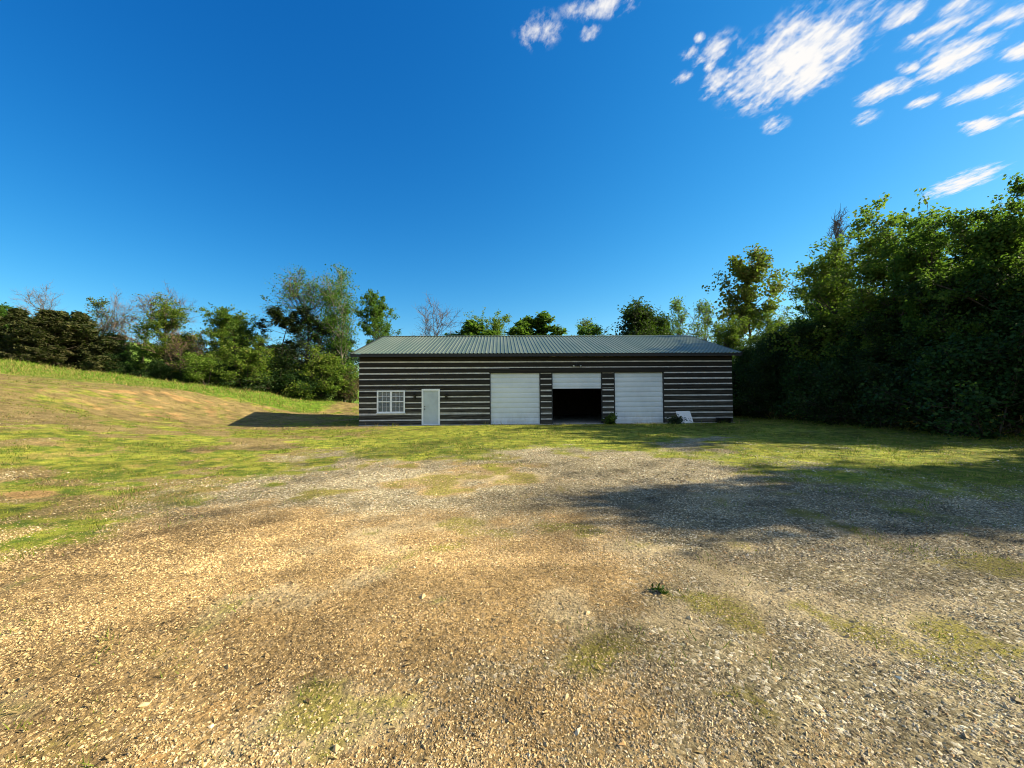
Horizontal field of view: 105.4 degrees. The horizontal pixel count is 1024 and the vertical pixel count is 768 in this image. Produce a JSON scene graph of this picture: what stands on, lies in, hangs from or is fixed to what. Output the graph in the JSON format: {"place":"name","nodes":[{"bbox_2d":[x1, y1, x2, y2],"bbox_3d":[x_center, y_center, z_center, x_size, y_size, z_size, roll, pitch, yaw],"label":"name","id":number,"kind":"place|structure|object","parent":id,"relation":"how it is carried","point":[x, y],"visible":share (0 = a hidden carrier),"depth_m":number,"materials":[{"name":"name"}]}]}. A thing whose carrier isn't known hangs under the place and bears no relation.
{"place":"outdoors","nodes":[
{"label":"outdoors","id":0,"kind":"place"},
{"bbox_2d":[0,328,1023,767],"bbox_3d":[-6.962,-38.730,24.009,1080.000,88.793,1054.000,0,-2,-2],"label":"ground","id":1,"kind":"structure","parent":0,"point":[152,404],"depth_m":3.66,"materials":[{"name":"brown soil"}]},
{"bbox_2d":[0,302,21,327],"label":"broadleaf tree","id":2,"kind":"object","parent":1,"relation":"on","point":[3,310],"visible":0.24,"depth_m":36.77,"materials":[{"name":"green plant"}]},
{"bbox_2d":[0,308,33,359],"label":"cedar tree","id":3,"kind":"object","parent":1,"relation":"on","point":[13,317],"visible":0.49,"depth_m":33.22,"materials":[{"name":"green plant"}]},
{"bbox_2d":[9,282,64,316],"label":"bare tree","id":4,"kind":"object","parent":1,"relation":"on","point":[43,303],"visible":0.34,"depth_m":42.39,"materials":[{"name":"brown plant"}]},
{"bbox_2d":[0,317,74,362],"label":"cedar tree","id":5,"kind":"object","parent":1,"relation":"on","point":[26,328],"visible":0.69,"depth_m":32.06,"materials":[{"name":"green plant"}]},
{"bbox_2d":[0,308,85,365],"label":"cedar tree","id":6,"kind":"object","parent":1,"relation":"on","point":[41,315],"visible":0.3,"depth_m":33.18,"materials":[{"name":"green plant"}]},
{"bbox_2d":[0,317,88,369],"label":"cedar tree","id":7,"kind":"object","parent":1,"relation":"on","point":[49,327],"visible":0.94,"depth_m":32.73,"materials":[{"name":"green plant"}]},
{"bbox_2d":[7,310,112,364],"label":"cedar tree","id":8,"kind":"object","parent":1,"relation":"on","point":[63,314],"visible":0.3,"depth_m":34.38,"materials":[{"name":"green plant"}]},
{"bbox_2d":[21,311,138,374],"bbox_3d":[-38.529,-3.399,35.172,7.308,6.247,5.777,0,-2,-24],"label":"cedar tree","id":9,"kind":"object","parent":1,"relation":"on","point":[82,324],"visible":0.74,"depth_m":34.33,"materials":[{"name":"green plant"}]},
{"bbox_2d":[79,335,126,372],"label":"cedar tree","id":10,"kind":"object","parent":1,"relation":"on","point":[88,351],"visible":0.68,"depth_m":34.21,"materials":[{"name":"green plant"}]},
{"bbox_2d":[81,350,133,373],"bbox_3d":[-36.078,-1.882,35.007,3.578,2.518,4.583,1,-2,-27],"label":"shrub","id":11,"kind":"object","parent":1,"relation":"on","point":[116,356],"visible":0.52,"depth_m":34.89,"materials":[{"name":"green plant"}]},
{"bbox_2d":[75,296,140,335],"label":"leafing tree","id":12,"kind":"object","parent":1,"relation":"on","point":[96,304],"visible":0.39,"depth_m":44.44,"materials":[{"name":"green plant"}]},
{"bbox_2d":[96,286,139,349],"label":"bare tree","id":13,"kind":"object","parent":1,"relation":"on","point":[113,319],"visible":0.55,"depth_m":44.73,"materials":[{"name":"brown plant"}]},
{"bbox_2d":[98,331,149,363],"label":"broadleaf tree","id":14,"kind":"object","parent":1,"relation":"on","point":[111,334],"visible":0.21,"depth_m":44.56,"materials":[{"name":"green plant"}]},
{"bbox_2d":[113,360,145,375],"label":"shrub","id":15,"kind":"object","parent":1,"relation":"on","point":[125,367],"visible":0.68,"depth_m":35.46,"materials":[{"name":"green plant"}]},
{"bbox_2d":[120,344,156,375],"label":"tree","id":16,"kind":"object","parent":1,"relation":"on","point":[138,351],"visible":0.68,"depth_m":35.96,"materials":[{"name":"green plant"}]},
{"bbox_2d":[96,291,187,375],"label":"bare tree","id":17,"kind":"object","parent":1,"relation":"on","point":[143,305],"visible":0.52,"depth_m":43.76,"materials":[{"name":"brown plant"}]},
{"bbox_2d":[126,360,181,379],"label":"shrub","id":18,"kind":"object","parent":1,"relation":"on","point":[156,371],"visible":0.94,"depth_m":34.83,"materials":[{"name":"green plant"}]},
{"bbox_2d":[128,280,198,345],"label":"bare tree","id":19,"kind":"object","parent":1,"relation":"on","point":[173,309],"visible":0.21,"depth_m":49.15,"materials":[{"name":"brown plant"}]},
{"bbox_2d":[125,292,204,374],"bbox_3d":[-32.774,-4.261,37.088,5.931,8.368,4.777,-1,-2,5],"label":"broadleaf tree","id":20,"kind":"object","parent":1,"relation":"on","point":[164,313],"visible":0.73,"depth_m":36.37,"materials":[{"name":"green plant"}]},
{"bbox_2d":[143,355,187,381],"bbox_3d":[-32.322,-1.399,36.642,5.075,2.789,3.963,-1,-2,27],"label":"shrub","id":21,"kind":"object","parent":1,"relation":"on","point":[169,360],"visible":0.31,"depth_m":36.55,"materials":[{"name":"green plant"}]},
{"bbox_2d":[148,331,206,366],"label":"broadleaf tree","id":22,"kind":"object","parent":1,"relation":"on","point":[185,336],"visible":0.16,"depth_m":46.39,"materials":[{"name":"green plant"}]},
{"bbox_2d":[141,327,215,375],"bbox_3d":[-31.028,-2.661,36.985,5.634,5.793,6.759,-1,-2,28],"label":"shrub","id":23,"kind":"object","parent":1,"relation":"on","point":[178,344],"visible":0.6,"depth_m":36.30,"materials":[{"name":"green plant"}]},
{"bbox_2d":[177,372,206,383],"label":"shrub","id":24,"kind":"object","parent":1,"relation":"on","point":[184,380],"visible":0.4,"depth_m":35.89,"materials":[{"name":"green plant"}]},
{"bbox_2d":[171,351,242,386],"bbox_3d":[-28.352,-1.385,36.130,4.881,3.910,5.057,-1,-2,17],"label":"shrub","id":25,"kind":"object","parent":1,"relation":"on","point":[198,363],"visible":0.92,"depth_m":35.44,"materials":[{"name":"green plant"}]},
{"bbox_2d":[194,363,225,384],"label":"shrub","id":26,"kind":"object","parent":1,"relation":"on","point":[211,377],"visible":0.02,"depth_m":37.95,"materials":[{"name":"green plant"}]},
{"bbox_2d":[190,304,259,375],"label":"broadleaf tree","id":27,"kind":"object","parent":1,"relation":"on","point":[212,335],"visible":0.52,"depth_m":38.67,"materials":[{"name":"green plant"}]},
{"bbox_2d":[208,359,248,388],"bbox_3d":[-27.555,-0.848,38.386,5.816,3.036,4.541,-2,-2,35],"label":"shrub","id":28,"kind":"object","parent":1,"relation":"on","point":[226,370],"visible":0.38,"depth_m":37.04,"materials":[{"name":"green plant"}]},
{"bbox_2d":[203,302,265,376],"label":"broadleaf tree","id":29,"kind":"object","parent":1,"relation":"on","point":[222,312],"visible":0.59,"depth_m":39.33,"materials":[{"name":"green plant"}]},
{"bbox_2d":[217,340,287,387],"bbox_3d":[-26.047,-1.565,38.325,6.554,5.575,6.326,0,-2,-8],"label":"shrub","id":30,"kind":"object","parent":1,"relation":"on","point":[248,359],"visible":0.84,"depth_m":37.61,"materials":[{"name":"green plant"}]},
{"bbox_2d":[233,376,279,391],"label":"shrub","id":31,"kind":"object","parent":1,"relation":"on","point":[246,385],"visible":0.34,"depth_m":38.44,"materials":[{"name":"green plant"}]},
{"bbox_2d":[241,330,274,390],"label":"broadleaf tree","id":32,"kind":"object","parent":1,"relation":"on","point":[256,345],"visible":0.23,"depth_m":40.63,"materials":[{"name":"green plant"}]},
{"bbox_2d":[226,352,306,394],"bbox_3d":[-25.299,-0.962,39.755,7.713,4.688,9.879,-1,-2,11],"label":"shrub","id":33,"kind":"object","parent":1,"relation":"on","point":[286,361],"visible":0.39,"depth_m":39.39,"materials":[{"name":"green plant"}]},
{"bbox_2d":[255,366,290,393],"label":"shrub","id":34,"kind":"object","parent":1,"relation":"on","point":[275,372],"visible":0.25,"depth_m":39.79,"materials":[{"name":"green plant"}]},
{"bbox_2d":[268,378,295,394],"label":"shrub","id":35,"kind":"object","parent":1,"relation":"on","point":[278,388],"visible":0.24,"depth_m":40.00,"materials":[{"name":"green plant"}]},
{"bbox_2d":[270,342,293,381],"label":"broadleaf tree","id":36,"kind":"object","parent":1,"relation":"on","point":[275,345],"visible":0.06,"depth_m":50.33,"materials":[{"name":"green plant"}]},
{"bbox_2d":[251,305,314,369],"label":"tree","id":37,"kind":"object","parent":1,"relation":"on","point":[276,314],"visible":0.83,"depth_m":41.54,"materials":[{"name":"green plant"}]},
{"bbox_2d":[280,326,329,371],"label":"leafing tree","id":38,"kind":"object","parent":1,"relation":"on","point":[300,344],"visible":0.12,"depth_m":48.93,"materials":[{"name":"green plant"}]},
{"bbox_2d":[275,370,340,397],"bbox_3d":[-21.723,0.025,40.427,7.198,3.131,5.620,0,-2,-18],"label":"shrub","id":39,"kind":"object","parent":1,"relation":"on","point":[292,378],"visible":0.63,"depth_m":39.53,"materials":[{"name":"green plant"}]},
{"bbox_2d":[253,263,365,394],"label":"leafing tree","id":40,"kind":"object","parent":1,"relation":"on","point":[309,333],"visible":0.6,"depth_m":46.04,"materials":[{"name":"green plant"}]},
{"bbox_2d":[271,342,352,400],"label":"shrub","id":41,"kind":"object","parent":1,"relation":"on","point":[313,364],"visible":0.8,"depth_m":40.63,"materials":[{"name":"green plant"}]},
{"bbox_2d":[298,312,343,368],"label":"pine tree","id":42,"kind":"object","parent":1,"relation":"on","point":[319,331],"visible":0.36,"depth_m":44.26,"materials":[{"name":"green plant"}]},
{"bbox_2d":[307,369,336,399],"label":"shrub","id":43,"kind":"object","parent":1,"relation":"on","point":[323,391],"visible":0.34,"depth_m":41.03,"materials":[{"name":"green plant"}]},
{"bbox_2d":[308,335,359,398],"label":"broadleaf tree","id":44,"kind":"object","parent":1,"relation":"on","point":[354,342],"visible":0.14,"depth_m":52.07,"materials":[{"name":"green plant"}]},
{"bbox_2d":[314,381,354,400],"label":"shrub","id":45,"kind":"object","parent":1,"relation":"on","point":[340,398],"visible":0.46,"depth_m":42.16,"materials":[{"name":"green plant"}]},
{"bbox_2d":[298,262,375,401],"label":"leafing tree","id":46,"kind":"object","parent":1,"relation":"on","point":[333,315],"visible":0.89,"depth_m":44.70,"materials":[{"name":"green plant"}]},
{"bbox_2d":[317,360,358,399],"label":"shrub","id":47,"kind":"object","parent":1,"relation":"on","point":[339,377],"visible":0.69,"depth_m":41.87,"materials":[{"name":"green plant"}]},
{"bbox_2d":[332,368,358,402],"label":"shrub","id":48,"kind":"object","parent":1,"relation":"on","point":[355,384],"visible":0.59,"depth_m":42.00,"materials":[{"name":"green plant"}]},
{"bbox_2d":[342,391,358,402],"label":"shrub","id":49,"kind":"object","parent":1,"relation":"on","point":[351,398],"visible":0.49,"depth_m":42.28,"materials":[{"name":"green plant"}]},
{"bbox_2d":[352,289,400,344],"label":"broadleaf tree","id":50,"kind":"object","parent":1,"relation":"on","point":[376,307],"visible":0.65,"depth_m":47.63,"materials":[{"name":"green plant"}]},
{"bbox_2d":[395,293,462,335],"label":"bare tree","id":51,"kind":"object","parent":1,"relation":"on","point":[433,324],"visible":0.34,"depth_m":53.79,"materials":[{"name":"brown plant"}]},
{"bbox_2d":[444,319,497,335],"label":"tree","id":52,"kind":"object","parent":1,"relation":"on","point":[471,327],"visible":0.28,"depth_m":51.61,"materials":[{"name":"green plant"}]},
{"bbox_2d":[463,307,512,335],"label":"broadleaf tree","id":53,"kind":"object","parent":1,"relation":"on","point":[496,324],"visible":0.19,"depth_m":55.52,"materials":[{"name":"green plant"}]},
{"bbox_2d":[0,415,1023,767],"bbox_3d":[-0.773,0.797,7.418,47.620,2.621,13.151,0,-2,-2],"label":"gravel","id":54,"kind":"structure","parent":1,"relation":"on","point":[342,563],"depth_m":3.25,"materials":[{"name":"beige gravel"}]},
{"bbox_2d":[0,358,1023,767],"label":"grass","id":55,"kind":"structure","parent":1,"relation":"on","point":[80,374],"depth_m":12.99,"materials":[{"name":"green plant"}]},
{"bbox_2d":[0,363,1023,767],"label":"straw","id":56,"kind":"object","parent":1,"relation":"on","point":[146,745],"visible":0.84,"depth_m":4.05,"materials":[{"name":"beige plant"}]},
{"bbox_2d":[504,315,536,335],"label":"evergreen tree","id":57,"kind":"object","parent":1,"relation":"on","point":[524,327],"visible":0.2,"depth_m":51.02,"materials":[{"name":"green plant"}]},
{"bbox_2d":[350,335,741,425],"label":"log barn","id":58,"kind":"structure","parent":1,"relation":"on","point":[498,380],"depth_m":23.79,"materials":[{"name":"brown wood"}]},
{"bbox_2d":[376,390,404,413],"bbox_3d":[-7.251,1.078,23.392,1.750,1.380,0.190,0,-2,-2],"label":"window","id":59,"kind":"structure","parent":58,"relation":"in","point":[388,401],"depth_m":23.38,"materials":[{"name":"white paint"}]},
{"bbox_2d":[422,389,439,424],"bbox_3d":[-4.876,1.375,23.471,1.090,2.160,0.160,0,-2,-2],"label":"door","id":60,"kind":"structure","parent":58,"relation":"in","point":[430,397],"depth_m":23.45,"materials":[{"name":"paint"}]},
{"bbox_2d":[490,373,540,423],"bbox_3d":[0.192,0.882,23.681,3.090,3.090,0.140,0,-2,-2],"label":"garage door","id":61,"kind":"structure","parent":58,"relation":"in","point":[515,398],"depth_m":23.69,"materials":[{"name":"white metal"}]},
{"bbox_2d":[551,373,602,423],"bbox_3d":[3.960,0.861,23.797,3.110,3.090,0.140,0,-2,-2],"label":"garage door","id":62,"kind":"structure","parent":58,"relation":"in","point":[559,380],"depth_m":23.83,"materials":[{"name":"white metal"}]},
{"bbox_2d":[614,372,664,422],"bbox_3d":[7.773,0.839,23.914,3.100,3.090,0.140,0,-2,-2],"label":"garage door","id":63,"kind":"structure","parent":58,"relation":"in","point":[638,397],"depth_m":23.93,"materials":[{"name":"white metal"}]},
{"bbox_2d":[529,310,569,335],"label":"evergreen tree","id":64,"kind":"object","parent":1,"relation":"on","point":[543,328],"visible":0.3,"depth_m":52.41,"materials":[{"name":"green plant"}]},
{"bbox_2d":[564,323,603,334],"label":"broadleaf tree","id":65,"kind":"object","parent":1,"relation":"on","point":[596,329],"visible":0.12,"depth_m":51.42,"materials":[{"name":"green plant"}]},
{"bbox_2d":[575,317,612,334],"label":"leafing tree","id":66,"kind":"object","parent":1,"relation":"on","point":[586,323],"visible":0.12,"depth_m":56.42,"materials":[{"name":"green plant"}]},
{"bbox_2d":[601,412,616,423],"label":"weed bush","id":67,"kind":"object","parent":1,"relation":"on","point":[610,419],"visible":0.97,"depth_m":22.97,"materials":[{"name":"green plant"}]},
{"bbox_2d":[611,296,672,334],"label":"broadleaf tree","id":68,"kind":"object","parent":1,"relation":"on","point":[637,319],"visible":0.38,"depth_m":52.80,"materials":[{"name":"green plant"}]},
{"bbox_2d":[634,308,677,334],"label":"broadleaf tree","id":69,"kind":"object","parent":1,"relation":"on","point":[659,319],"visible":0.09,"depth_m":55.66,"materials":[{"name":"green plant"}]},
{"bbox_2d":[648,581,667,594],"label":"weed","id":70,"kind":"object","parent":1,"relation":"on","point":[658,589],"visible":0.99,"depth_m":3.60,"materials":[{"name":"green plant"}]},
{"bbox_2d":[657,315,679,334],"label":"broadleaf tree","id":71,"kind":"object","parent":1,"relation":"on","point":[668,327],"visible":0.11,"depth_m":55.64,"materials":[{"name":"green plant"}]},
{"bbox_2d":[664,414,687,423],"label":"weed bush","id":72,"kind":"object","parent":1,"relation":"on","point":[678,419],"visible":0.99,"depth_m":23.02,"materials":[{"name":"green plant"}]},
{"bbox_2d":[676,411,692,422],"bbox_3d":[10.457,2.020,23.611,1.040,0.748,0.316,0,-2,-18],"label":"leaning board","id":73,"kind":"object","parent":1,"relation":"on","point":[686,414],"visible":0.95,"depth_m":23.65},
{"bbox_2d":[668,296,708,338],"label":"leafing tree","id":74,"kind":"object","parent":1,"relation":"on","point":[675,307],"visible":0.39,"depth_m":58.53,"materials":[{"name":"green plant"}]},
{"bbox_2d":[686,299,726,341],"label":"leafing tree","id":75,"kind":"object","parent":1,"relation":"on","point":[707,310],"visible":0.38,"depth_m":59.24,"materials":[{"name":"green plant"}]},
{"bbox_2d":[716,417,731,422],"bbox_3d":[12.795,2.203,23.545,0.963,0.335,0.560,0,-2,-2],"label":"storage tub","id":76,"kind":"object","parent":1,"relation":"on","point":[722,419],"visible":0.94,"depth_m":23.32,"materials":[{"name":"black plastic"}]},
{"bbox_2d":[698,311,752,358],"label":"broadleaf tree","id":77,"kind":"object","parent":1,"relation":"on","point":[731,339],"visible":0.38,"depth_m":43.54,"materials":[{"name":"green plant"}]},
{"bbox_2d":[710,321,752,343],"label":"broadleaf tree","id":78,"kind":"object","parent":1,"relation":"on","point":[712,330],"visible":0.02,"depth_m":47.62,"materials":[{"name":"green plant"}]},
{"bbox_2d":[702,243,791,347],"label":"broadleaf tree","id":79,"kind":"object","parent":1,"relation":"on","point":[748,276],"visible":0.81,"depth_m":46.58,"materials":[{"name":"green plant"}]},
{"bbox_2d":[732,342,766,407],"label":"broadleaf tree","id":80,"kind":"object","parent":1,"relation":"on","point":[745,356],"visible":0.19,"depth_m":32.66,"materials":[{"name":"green plant"}]},
{"bbox_2d":[744,330,770,351],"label":"broadleaf tree","id":81,"kind":"object","parent":1,"relation":"on","point":[753,339],"visible":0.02,"depth_m":35.35,"materials":[{"name":"green plant"}]},
{"bbox_2d":[737,339,781,411],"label":"broadleaf tree","id":82,"kind":"object","parent":1,"relation":"on","point":[757,348],"visible":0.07,"depth_m":31.30,"materials":[{"name":"green plant"}]},
{"bbox_2d":[744,297,805,347],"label":"broadleaf tree","id":83,"kind":"object","parent":1,"relation":"on","point":[766,319],"visible":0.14,"depth_m":44.65,"materials":[{"name":"green plant"}]},
{"bbox_2d":[747,317,808,417],"bbox_3d":[19.621,-1.040,27.673,5.617,7.206,4.400,-1,-2,18],"label":"broadleaf tree","id":84,"kind":"object","parent":1,"relation":"on","point":[768,363],"visible":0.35,"depth_m":27.44,"materials":[{"name":"green plant"}]},
{"bbox_2d":[787,290,818,323],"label":"broadleaf tree","id":85,"kind":"object","parent":1,"relation":"on","point":[800,309],"visible":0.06,"depth_m":32.12,"materials":[{"name":"green plant"}]},
{"bbox_2d":[776,315,837,409],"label":"broadleaf tree","id":86,"kind":"object","parent":1,"relation":"on","point":[803,331],"visible":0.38,"depth_m":24.91,"materials":[{"name":"green plant"}]},
{"bbox_2d":[803,303,833,348],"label":"broadleaf tree","id":87,"kind":"object","parent":1,"relation":"on","point":[820,308],"visible":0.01,"depth_m":27.59,"materials":[{"name":"green plant"}]},
{"bbox_2d":[786,261,869,337],"bbox_3d":[23.629,-3.460,28.488,5.305,12.313,8.080,-1,-2,17],"label":"broadleaf tree","id":88,"kind":"object","parent":1,"relation":"on","point":[812,311],"visible":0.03,"depth_m":29.93,"materials":[{"name":"green plant"}]},
{"bbox_2d":[758,228,900,418],"bbox_3d":[20.606,-3.727,24.931,6.359,12.673,7.896,0,-2,-15],"label":"broadleaf tree","id":89,"kind":"object","parent":1,"relation":"on","point":[829,295],"visible":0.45,"depth_m":24.77,"materials":[{"name":"green plant"}]},
{"bbox_2d":[829,217,859,269],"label":"bare tree","id":90,"kind":"object","parent":1,"relation":"on","point":[837,229],"visible":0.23,"depth_m":30.67,"materials":[{"name":"brown plant"}]},
{"bbox_2d":[823,204,870,279],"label":"bare tree","id":91,"kind":"object","parent":1,"relation":"on","point":[839,215],"visible":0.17,"depth_m":31.69,"materials":[{"name":"brown plant"}]},
{"bbox_2d":[819,286,898,415],"bbox_3d":[23.086,-1.893,25.079,6.254,8.784,4.361,-2,-2,45],"label":"broadleaf tree","id":92,"kind":"object","parent":1,"relation":"on","point":[841,306],"visible":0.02,"depth_m":25.76,"materials":[{"name":"green plant"}]},
{"bbox_2d":[813,188,970,419],"bbox_3d":[20.801,-4.110,21.809,6.368,13.241,7.907,-2,-2,40],"label":"broadleaf tree","id":93,"kind":"object","parent":1,"relation":"on","point":[872,275],"visible":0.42,"depth_m":21.66,"materials":[{"name":"green plant"}]},
{"bbox_2d":[855,202,1005,426],"bbox_3d":[20.216,-3.008,18.668,4.782,10.787,6.857,0,-2,3],"label":"broadleaf tree","id":94,"kind":"object","parent":1,"relation":"on","point":[914,254],"visible":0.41,"depth_m":18.89,"materials":[{"name":"green plant"}]},
{"bbox_2d":[849,322,1023,440],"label":"shrub","id":95,"kind":"object","parent":1,"relation":"on","point":[974,394],"visible":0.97,"depth_m":15.10,"materials":[{"name":"green plant"}]},
{"bbox_2d":[863,357,1023,434],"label":"shrub","id":96,"kind":"object","parent":1,"relation":"on","point":[898,418],"visible":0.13,"depth_m":17.29,"materials":[{"name":"green plant"}]},
{"bbox_2d":[882,267,1022,417],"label":"broadleaf tree","id":97,"kind":"object","parent":1,"relation":"on","point":[963,307],"visible":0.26,"depth_m":17.81,"materials":[{"name":"green plant"}]},
{"bbox_2d":[904,172,1023,435],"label":"broadleaf tree","id":98,"kind":"object","parent":1,"relation":"on","point":[999,235],"visible":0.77,"depth_m":16.24,"materials":[{"name":"green plant"}]},
{"bbox_2d":[926,203,1023,426],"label":"broadleaf tree","id":99,"kind":"object","parent":1,"relation":"on","point":[957,259],"visible":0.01,"depth_m":19.73,"materials":[{"name":"green plant"}]},
{"bbox_2d":[939,260,1023,425],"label":"broadleaf tree","id":100,"kind":"object","parent":1,"relation":"on","point":[1016,314],"visible":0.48,"depth_m":15.38,"materials":[{"name":"green plant"}]},
{"bbox_2d":[0,0,1023,373],"label":"sky","id":101,"kind":"structure","parent":0,"point":[572,161],"materials":[{"name":"blue"}]}
]}

